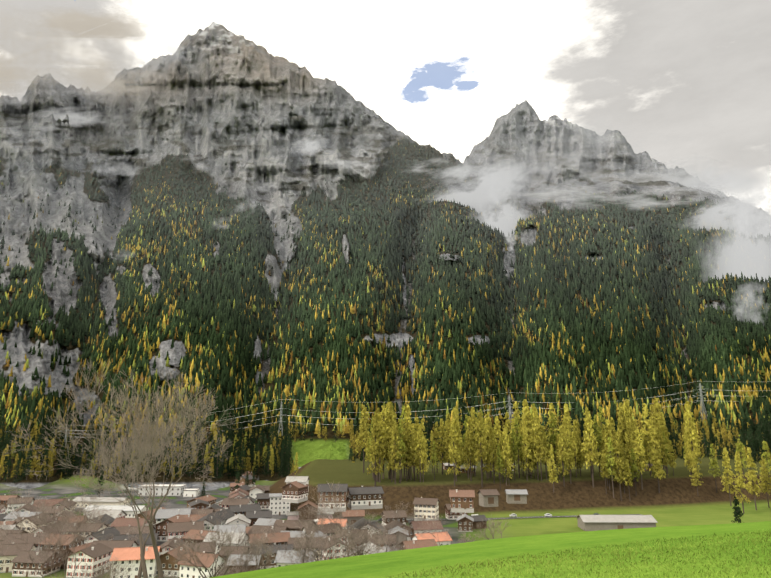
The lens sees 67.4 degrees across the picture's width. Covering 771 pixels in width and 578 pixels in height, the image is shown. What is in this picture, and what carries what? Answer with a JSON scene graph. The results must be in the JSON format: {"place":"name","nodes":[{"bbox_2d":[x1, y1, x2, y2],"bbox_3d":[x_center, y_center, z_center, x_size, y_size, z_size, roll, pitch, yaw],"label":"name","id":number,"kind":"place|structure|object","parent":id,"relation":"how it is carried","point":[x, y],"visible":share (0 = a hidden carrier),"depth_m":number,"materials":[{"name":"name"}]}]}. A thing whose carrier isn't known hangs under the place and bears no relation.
{"place":"outdoors","nodes":[
{"label":"outdoors","id":0,"kind":"place"},
{"bbox_2d":[0,62,34,95],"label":"cloud","id":1,"kind":"structure","parent":0,"point":[9,79],"depth_m":1859.17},
{"bbox_2d":[14,94,150,125],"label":"cloud","id":2,"kind":"structure","parent":0,"point":[76,118],"depth_m":1953.64,"materials":[{"name":"white"}]},
{"bbox_2d":[0,12,176,102],"bbox_3d":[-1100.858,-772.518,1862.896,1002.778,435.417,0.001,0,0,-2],"label":"cloud","id":3,"kind":"structure","parent":0,"point":[36,44],"depth_m":1862.34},
{"bbox_2d":[43,10,173,67],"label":"cloud","id":4,"kind":"structure","parent":0,"point":[73,23],"depth_m":1868.70,"materials":[{"name":"white"}]},
{"bbox_2d":[43,42,179,102],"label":"cloud","id":5,"kind":"structure","parent":0,"point":[99,80],"depth_m":1869.90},
{"bbox_2d":[144,38,188,86],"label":"cloud","id":6,"kind":"structure","parent":0,"point":[171,49],"depth_m":2081.84,"materials":[{"name":"white"}]},
{"bbox_2d":[291,139,325,156],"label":"cloud","id":7,"kind":"structure","parent":0,"point":[310,147],"depth_m":1754.85,"materials":[{"name":"white"}]},
{"bbox_2d":[0,21,770,490],"bbox_3d":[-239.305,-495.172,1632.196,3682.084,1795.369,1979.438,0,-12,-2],"label":"mountain terrain","id":8,"kind":"structure","parent":0,"point":[238,115],"depth_m":1775.92,"materials":[{"name":"grey stone"}]},
{"bbox_2d":[0,137,730,247],"bbox_3d":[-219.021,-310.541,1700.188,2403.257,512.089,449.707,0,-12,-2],"label":"forest trees","id":9,"kind":"object","parent":8,"relation":"on","point":[311,211],"visible":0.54,"depth_m":1570.13,"materials":[{"name":"green plant"}]},
{"bbox_2d":[0,212,770,434],"bbox_3d":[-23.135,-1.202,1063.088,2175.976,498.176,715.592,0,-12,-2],"label":"forest trees","id":10,"kind":"object","parent":8,"relation":"on","point":[542,280],"visible":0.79,"depth_m":983.20,"materials":[{"name":"green plant"}]},
{"bbox_2d":[6,381,770,437],"bbox_3d":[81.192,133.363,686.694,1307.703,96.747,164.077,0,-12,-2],"label":"power line wires","id":11,"kind":"object","parent":8,"relation":"on","point":[444,409],"visible":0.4,"depth_m":720.81,"materials":[{"name":"grey metal"}]},
{"bbox_2d":[0,456,770,577],"bbox_3d":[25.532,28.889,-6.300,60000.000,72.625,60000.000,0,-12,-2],"label":"terrain","id":12,"kind":"structure","parent":0,"point":[677,500],"depth_m":404.93,"materials":[{"name":"green plant"}]},
{"bbox_2d":[0,543,37,572],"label":"house","id":13,"kind":"structure","parent":12,"relation":"on","point":[5,561],"depth_m":243.88,"materials":[{"name":"brown"}]},
{"bbox_2d":[6,497,34,513],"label":"house","id":14,"kind":"structure","parent":12,"relation":"on","point":[16,503],"depth_m":380.22,"materials":[{"name":"brown tile"}]},
{"bbox_2d":[3,511,41,520],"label":"house","id":15,"kind":"structure","parent":12,"relation":"on","point":[21,514],"depth_m":325.39,"materials":[{"name":"stone"}]},
{"bbox_2d":[2,532,54,550],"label":"house","id":16,"kind":"structure","parent":12,"relation":"on","point":[31,538],"depth_m":260.81,"materials":[{"name":"brown wood"}]},
{"bbox_2d":[14,513,54,532],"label":"house","id":17,"kind":"structure","parent":12,"relation":"on","point":[24,523],"depth_m":296.36,"materials":[{"name":"brown tile"}]},
{"bbox_2d":[10,550,63,577],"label":"house","id":18,"kind":"structure","parent":12,"relation":"on","point":[19,569],"depth_m":236.37,"materials":[{"name":"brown wood"}]},
{"bbox_2d":[33,498,64,507],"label":"house","id":19,"kind":"structure","parent":12,"relation":"on","point":[54,501],"depth_m":378.69,"materials":[{"name":"brown tile"}]},
{"bbox_2d":[35,506,69,515],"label":"house","id":20,"kind":"structure","parent":12,"relation":"on","point":[59,508],"depth_m":341.68,"materials":[{"name":"brown tile"}]},
{"bbox_2d":[40,534,86,552],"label":"house","id":21,"kind":"structure","parent":12,"relation":"on","point":[68,546],"depth_m":258.82,"materials":[{"name":"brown wood"}]},
{"bbox_2d":[60,542,91,569],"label":"house","id":22,"kind":"structure","parent":12,"relation":"on","point":[79,547],"depth_m":247.78,"materials":[{"name":"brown wood"}]},
{"bbox_2d":[61,523,108,536],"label":"house","id":23,"kind":"structure","parent":12,"relation":"on","point":[94,525],"depth_m":286.53,"materials":[{"name":"brown tile"}]},
{"bbox_2d":[66,543,112,577],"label":"house","id":24,"kind":"structure","parent":12,"relation":"on","point":[97,554],"depth_m":234.40,"materials":[{"name":"white paint"}]},
{"bbox_2d":[72,497,129,507],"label":"grey hall","id":25,"kind":"structure","parent":12,"relation":"on","point":[109,501],"depth_m":403.75,"materials":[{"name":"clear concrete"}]},
{"bbox_2d":[84,527,119,543],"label":"house","id":26,"kind":"structure","parent":12,"relation":"on","point":[113,531],"depth_m":277.77,"materials":[{"name":"brown tile"}]},
{"bbox_2d":[88,509,126,518],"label":"house","id":27,"kind":"structure","parent":12,"relation":"on","point":[120,513],"depth_m":325.39,"materials":[{"name":"grey stone"}]},
{"bbox_2d":[89,539,138,565],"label":"house","id":28,"kind":"structure","parent":12,"relation":"on","point":[113,544],"depth_m":253.13,"materials":[{"name":"brown"}]},
{"bbox_2d":[83,505,148,520],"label":"building","id":29,"kind":"structure","parent":12,"relation":"on","point":[128,510],"depth_m":350.79,"materials":[{"name":"white concrete"}]},
{"bbox_2d":[109,517,152,527],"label":"house","id":30,"kind":"structure","parent":12,"relation":"on","point":[119,522],"depth_m":308.83,"materials":[{"name":"brown tile"}]},
{"bbox_2d":[115,525,155,534],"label":"house","id":31,"kind":"structure","parent":12,"relation":"on","point":[123,529],"depth_m":291.86,"materials":[{"name":"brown wood"}]},
{"bbox_2d":[110,546,161,577],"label":"house","id":32,"kind":"structure","parent":12,"relation":"on","point":[126,554],"depth_m":231.44,"materials":[{"name":"white paint"}]},
{"bbox_2d":[113,533,158,546],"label":"house","id":33,"kind":"structure","parent":12,"relation":"on","point":[148,543],"depth_m":268.89,"materials":[{"name":"grey tile"}]},
{"bbox_2d":[138,484,185,495],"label":"building","id":34,"kind":"structure","parent":12,"relation":"on","point":[173,491],"depth_m":462.80,"materials":[{"name":"white paint"}]},
{"bbox_2d":[160,537,184,555],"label":"house","id":35,"kind":"structure","parent":12,"relation":"on","point":[167,546],"depth_m":255.85,"materials":[{"name":"brown tile"}]},
{"bbox_2d":[154,514,191,541],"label":"house","id":36,"kind":"structure","parent":12,"relation":"on","point":[161,529],"depth_m":300.02,"materials":[{"name":"brown wood"}]},
{"bbox_2d":[155,508,190,523],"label":"house","id":37,"kind":"structure","parent":12,"relation":"on","point":[161,515],"depth_m":325.33,"materials":[{"name":"stone"}]},
{"bbox_2d":[156,544,194,577],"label":"house","id":38,"kind":"structure","parent":12,"relation":"on","point":[167,559],"depth_m":235.77,"materials":[{"name":"brown wood"}]},
{"bbox_2d":[95,465,255,495],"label":"trees","id":39,"kind":"object","parent":12,"relation":"on","point":[203,488],"visible":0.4,"depth_m":458.06,"materials":[{"name":"green plant"}]},
{"bbox_2d":[167,521,203,540],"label":"house","id":40,"kind":"structure","parent":12,"relation":"on","point":[175,528],"depth_m":286.69,"materials":[{"name":"brown tile"}]},
{"bbox_2d":[177,541,215,552],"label":"house","id":41,"kind":"structure","parent":12,"relation":"on","point":[202,548],"depth_m":252.15,"materials":[{"name":"brown tile"}]},
{"bbox_2d":[181,529,215,542],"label":"house","id":42,"kind":"structure","parent":12,"relation":"on","point":[190,532],"depth_m":277.67,"materials":[{"name":"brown wood"}]},
{"bbox_2d":[188,499,208,508],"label":"house","id":43,"kind":"structure","parent":12,"relation":"on","point":[199,504],"depth_m":362.43,"materials":[{"name":"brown wood"}]},
{"bbox_2d":[186,495,216,507],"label":"house","id":44,"kind":"structure","parent":12,"relation":"on","point":[210,499],"depth_m":385.21,"materials":[{"name":"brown wood"}]},
{"bbox_2d":[177,551,226,577],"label":"house","id":45,"kind":"structure","parent":12,"relation":"on","point":[185,572],"depth_m":231.25,"materials":[{"name":"white paint"}]},
{"bbox_2d":[197,513,221,530],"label":"house","id":46,"kind":"structure","parent":12,"relation":"on","point":[206,520],"depth_m":302.14,"materials":[{"name":"brown tile"}]},
{"bbox_2d":[0,488,423,545],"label":"bare trees","id":47,"kind":"object","parent":12,"relation":"on","point":[199,513],"visible":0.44,"depth_m":298.39,"materials":[{"name":"brown plant"}]},
{"bbox_2d":[210,509,234,524],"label":"house","id":48,"kind":"structure","parent":12,"relation":"on","point":[229,513],"depth_m":328.77,"materials":[{"name":"grey tile"}]},
{"bbox_2d":[203,531,248,553],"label":"house","id":49,"kind":"structure","parent":12,"relation":"on","point":[233,542],"depth_m":271.01,"materials":[{"name":"grey stone"}]},
{"bbox_2d":[213,524,245,532],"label":"house","id":50,"kind":"structure","parent":12,"relation":"on","point":[223,528],"depth_m":286.82,"materials":[{"name":"stone"}]},
{"bbox_2d":[219,546,249,569],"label":"house","id":51,"kind":"structure","parent":12,"relation":"on","point":[235,549],"depth_m":248.53,"materials":[{"name":"brown tile"}]},
{"bbox_2d":[220,498,253,508],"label":"house","id":52,"kind":"structure","parent":12,"relation":"on","point":[225,503],"depth_m":368.15,"materials":[{"name":"brown tile"}]},
{"bbox_2d":[225,513,250,525],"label":"house","id":53,"kind":"structure","parent":12,"relation":"on","point":[239,518],"depth_m":316.57,"materials":[{"name":"white stone"}]},
{"bbox_2d":[226,554,261,574],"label":"house","id":54,"kind":"structure","parent":12,"relation":"on","point":[254,565],"depth_m":234.12,"materials":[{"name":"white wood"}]},
{"bbox_2d":[228,504,261,515],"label":"house","id":55,"kind":"structure","parent":12,"relation":"on","point":[238,509],"depth_m":345.67,"materials":[{"name":"grey tile"}]},
{"bbox_2d":[55,481,451,577],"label":"bare trees","id":56,"kind":"object","parent":12,"relation":"on","point":[388,544],"visible":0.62,"depth_m":96.26,"materials":[{"name":"brown plant"}]},
{"bbox_2d":[249,484,265,500],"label":"house","id":57,"kind":"structure","parent":12,"relation":"on","point":[255,489],"depth_m":439.35,"materials":[{"name":"white stone"}]},
{"bbox_2d":[246,510,271,525],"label":"house","id":58,"kind":"structure","parent":12,"relation":"on","point":[253,516],"depth_m":329.95,"materials":[{"name":"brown wood"}]},
{"bbox_2d":[256,493,269,509],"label":"house","id":59,"kind":"structure","parent":12,"relation":"on","point":[263,500],"depth_m":397.82,"materials":[{"name":"brown wood"}]},
{"bbox_2d":[254,518,279,525],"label":"house","id":60,"kind":"structure","parent":12,"relation":"on","point":[261,521],"depth_m":319.77,"materials":[{"name":"stone"}]},
{"bbox_2d":[247,525,290,542],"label":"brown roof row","id":61,"kind":"object","parent":12,"relation":"on","point":[259,527],"visible":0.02,"depth_m":290.73,"materials":[{"name":"brown tile"}]},
{"bbox_2d":[248,532,290,544],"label":"house","id":62,"kind":"structure","parent":12,"relation":"on","point":[281,539],"depth_m":264.99,"materials":[{"name":"brown tile"}]},
{"bbox_2d":[252,543,292,569],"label":"house","id":63,"kind":"structure","parent":12,"relation":"on","point":[283,546],"depth_m":243.98,"materials":[{"name":"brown wood"}]},
{"bbox_2d":[269,493,289,514],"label":"apartment block","id":64,"kind":"structure","parent":12,"relation":"on","point":[278,506],"depth_m":376.68,"materials":[{"name":"paint"}]},
{"bbox_2d":[274,519,315,530],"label":"chalet","id":65,"kind":"object","parent":12,"relation":"on","point":[290,524],"visible":0.1,"depth_m":305.44,"materials":[{"name":"brown wood"}]},
{"bbox_2d":[281,481,309,502],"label":"house","id":66,"kind":"structure","parent":12,"relation":"on","point":[295,492],"depth_m":349.61,"materials":[{"name":"white paint"}]},
{"bbox_2d":[274,550,317,566],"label":"house","id":67,"kind":"structure","parent":12,"relation":"on","point":[282,561],"depth_m":235.47,"materials":[{"name":"stone"}]},
{"bbox_2d":[285,476,309,486],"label":"house","id":68,"kind":"structure","parent":12,"relation":"on","point":[303,480],"depth_m":359.75,"materials":[{"name":"white stone"}]},
{"bbox_2d":[287,537,322,560],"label":"house","id":69,"kind":"structure","parent":12,"relation":"on","point":[290,541],"depth_m":253.95,"materials":[{"name":"brown tile"}]},
{"bbox_2d":[298,500,317,519],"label":"house","id":70,"kind":"structure","parent":12,"relation":"on","point":[309,503],"depth_m":341.86,"materials":[{"name":"brown wood"}]},
{"bbox_2d":[286,511,333,519],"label":"houses","id":71,"kind":"structure","parent":12,"relation":"on","point":[290,516],"depth_m":348.59,"materials":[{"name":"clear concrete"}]},
{"bbox_2d":[301,523,341,535],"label":"house","id":72,"kind":"structure","parent":12,"relation":"on","point":[324,529],"depth_m":283.99,"materials":[{"name":"brown tile"}]},
{"bbox_2d":[317,484,348,511],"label":"house","id":73,"kind":"structure","parent":12,"relation":"on","point":[324,490],"depth_m":286.62,"materials":[{"name":"brown wood"}]},
{"bbox_2d":[321,536,345,560],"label":"house","id":74,"kind":"structure","parent":12,"relation":"on","point":[339,547],"depth_m":248.63,"materials":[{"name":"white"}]},
{"bbox_2d":[342,510,364,525],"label":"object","id":75,"kind":"structure","parent":12,"relation":"on","point":[350,516],"depth_m":342.13,"materials":[{"name":"brown wood"}]},
{"bbox_2d":[351,517,379,533],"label":"house","id":76,"kind":"structure","parent":12,"relation":"on","point":[358,522],"depth_m":299.10,"materials":[{"name":"brown tile"}]},
{"bbox_2d":[347,486,384,509],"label":"house","id":77,"kind":"structure","parent":12,"relation":"on","point":[362,497],"depth_m":294.62,"materials":[{"name":"white paint"}]},
{"bbox_2d":[10,430,736,476],"bbox_3d":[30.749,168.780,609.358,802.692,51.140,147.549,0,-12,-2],"label":"trees","id":78,"kind":"object","parent":12,"relation":"on","point":[271,460],"visible":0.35,"depth_m":576.42,"materials":[{"name":"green plant"}]},
{"bbox_2d":[0,405,770,483],"bbox_3d":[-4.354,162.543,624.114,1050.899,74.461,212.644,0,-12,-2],"label":"spruce trees","id":79,"kind":"object","parent":12,"relation":"on","point":[765,428],"visible":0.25,"depth_m":608.18,"materials":[{"name":"green plant"}]},
{"bbox_2d":[0,410,770,481],"bbox_3d":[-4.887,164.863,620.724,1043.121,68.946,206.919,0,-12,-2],"label":"larch trees","id":80,"kind":"object","parent":12,"relation":"on","point":[724,433],"visible":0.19,"depth_m":616.51,"materials":[{"name":"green plant"}]},
{"bbox_2d":[2,425,770,475],"bbox_3d":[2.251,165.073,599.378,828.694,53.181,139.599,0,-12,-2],"label":"spruce trees","id":81,"kind":"object","parent":12,"relation":"on","point":[288,460],"visible":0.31,"depth_m":577.35,"materials":[{"name":"green plant"}]},
{"bbox_2d":[380,510,407,524],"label":"house","id":82,"kind":"structure","parent":12,"relation":"on","point":[388,515],"depth_m":336.84,"materials":[{"name":"brown wood"}]},
{"bbox_2d":[388,526,408,548],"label":"house","id":83,"kind":"structure","parent":12,"relation":"on","point":[397,530],"depth_m":286.07,"materials":[{"name":"stone"}]},
{"bbox_2d":[385,520,413,540],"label":"house","id":84,"kind":"structure","parent":12,"relation":"on","point":[401,525],"depth_m":299.84,"materials":[{"name":"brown wood"}]},
{"bbox_2d":[399,539,437,549],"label":"house","id":85,"kind":"structure","parent":12,"relation":"on","point":[423,543],"depth_m":261.90,"materials":[{"name":"brown tile"}]},
{"bbox_2d":[413,497,439,520],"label":"cream house","id":86,"kind":"structure","parent":12,"relation":"on","point":[428,508],"depth_m":347.02,"materials":[{"name":"white stone"}]},
{"bbox_2d":[409,520,443,533],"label":"house","id":87,"kind":"structure","parent":12,"relation":"on","point":[416,524],"depth_m":301.89,"materials":[{"name":"brown tile"}]},
{"bbox_2d":[410,532,452,545],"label":"house","id":88,"kind":"structure","parent":12,"relation":"on","point":[440,537],"depth_m":273.67,"materials":[{"name":"orange tile"}]},
{"bbox_2d":[444,504,467,519],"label":"house","id":89,"kind":"structure","parent":12,"relation":"on","point":[449,515],"depth_m":358.96,"materials":[{"name":"white paint"}]},
{"bbox_2d":[449,490,474,512],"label":"chalet","id":90,"kind":"object","parent":12,"relation":"on","point":[462,501],"visible":1,"depth_m":282.91,"materials":[{"name":"brown wood"}]},
{"bbox_2d":[456,514,473,531],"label":"roadside house","id":91,"kind":"structure","parent":12,"relation":"on","point":[465,523],"depth_m":325.00,"materials":[{"name":"brown wood"}]},
{"bbox_2d":[470,515,487,528],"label":"field barn","id":92,"kind":"structure","parent":12,"relation":"on","point":[478,518],"depth_m":333.04,"materials":[{"name":"brown wood"}]},
{"bbox_2d":[477,489,499,506],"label":"hut","id":93,"kind":"object","parent":12,"relation":"on","point":[488,497],"visible":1,"depth_m":300.90,"materials":[{"name":"beige wood"}]},
{"bbox_2d":[504,489,527,503],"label":"hut","id":94,"kind":"object","parent":12,"relation":"on","point":[516,496],"visible":1,"depth_m":311.49,"materials":[{"name":"wood"}]},
{"bbox_2d":[355,398,704,500],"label":"trees","id":95,"kind":"object","parent":12,"relation":"on","point":[620,448],"visible":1,"depth_m":417.56,"materials":[{"name":"yellow plant"}]},
{"bbox_2d":[575,515,657,530],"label":"long barn","id":96,"kind":"structure","parent":12,"relation":"on","point":[596,522],"depth_m":326.53,"materials":[{"name":"grey wood"}]},
{"bbox_2d":[708,435,770,513],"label":"trees","id":97,"kind":"object","parent":12,"relation":"on","point":[765,469],"visible":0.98,"depth_m":407.84,"materials":[{"name":"yellow plant"}]},
{"bbox_2d":[0,0,770,209],"label":"sky","id":98,"kind":"structure","parent":0,"point":[680,80],"materials":[{"name":"white"}]},
{"bbox_2d":[418,151,513,198],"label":"cloud","id":99,"kind":"structure","parent":0,"point":[448,174],"depth_m":1637.93,"materials":[{"name":"white"}]},
{"bbox_2d":[210,521,770,577],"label":"meadow hill","id":100,"kind":"structure","parent":0,"point":[387,564],"depth_m":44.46,"materials":[{"name":"green plant"}]},
{"bbox_2d":[0,358,235,577],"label":"bare trees","id":101,"kind":"object","parent":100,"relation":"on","point":[147,442],"visible":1,"depth_m":57.42,"materials":[{"name":"brown plant"}]},
{"bbox_2d":[93,514,508,577],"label":"bare shrubs","id":102,"kind":"object","parent":100,"relation":"on","point":[351,546],"visible":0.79,"depth_m":81.56,"materials":[{"name":"brown plant"}]},
{"bbox_2d":[731,496,743,522],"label":"spruce trees","id":103,"kind":"object","parent":100,"relation":"on","point":[737,511],"visible":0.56,"depth_m":105.23,"materials":[{"name":"green plant"}]},
{"bbox_2d":[480,199,524,236],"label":"cloud","id":104,"kind":"structure","parent":0,"point":[505,218],"depth_m":1541.99,"materials":[{"name":"white"}]},
{"bbox_2d":[371,514,640,521],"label":"village road","id":105,"kind":"structure","parent":0,"point":[521,517],"depth_m":365.95,"materials":[{"name":"grey asphalt"}]},
{"bbox_2d":[436,163,576,213],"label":"cloud","id":106,"kind":"structure","parent":0,"point":[505,180],"depth_m":1633.34,"materials":[{"name":"white"}]},
{"bbox_2d":[471,132,679,183],"bbox_3d":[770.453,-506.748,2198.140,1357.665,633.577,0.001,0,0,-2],"label":"cloud","id":107,"kind":"structure","parent":0,"point":[560,157],"depth_m":2193.68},
{"bbox_2d":[472,184,698,216],"bbox_3d":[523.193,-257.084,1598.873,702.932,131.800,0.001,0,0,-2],"label":"cloud","id":108,"kind":"structure","parent":0,"point":[558,193],"depth_m":1598.38,"materials":[{"name":"white"}]},
{"bbox_2d":[565,155,766,199],"bbox_3d":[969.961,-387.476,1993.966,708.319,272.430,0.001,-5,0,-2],"label":"cloud","id":109,"kind":"structure","parent":0,"point":[684,176],"depth_m":1995.46,"materials":[{"name":"white"}]},
{"bbox_2d":[629,158,761,199],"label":"cloud","id":110,"kind":"structure","parent":0,"point":[716,185],"depth_m":2040.29,"materials":[{"name":"white"}]},
{"bbox_2d":[628,172,768,215],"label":"cloud","id":111,"kind":"structure","parent":0,"point":[641,203],"depth_m":1564.32,"materials":[{"name":"white"}]},
{"bbox_2d":[686,176,770,230],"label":"cloud","id":112,"kind":"structure","parent":0,"point":[709,223],"depth_m":1471.72,"materials":[{"name":"white"}]},
{"bbox_2d":[702,162,770,236],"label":"cloud","id":113,"kind":"structure","parent":0,"point":[760,219],"depth_m":1458.96,"materials":[{"name":"white"}]},
{"bbox_2d":[709,209,770,281],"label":"cloud","id":114,"kind":"structure","parent":0,"point":[744,249],"depth_m":1191.59,"materials":[{"name":"white"}]},
{"bbox_2d":[737,289,759,321],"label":"cloud","id":115,"kind":"structure","parent":0,"point":[750,297],"depth_m":994.32,"materials":[{"name":"white"}]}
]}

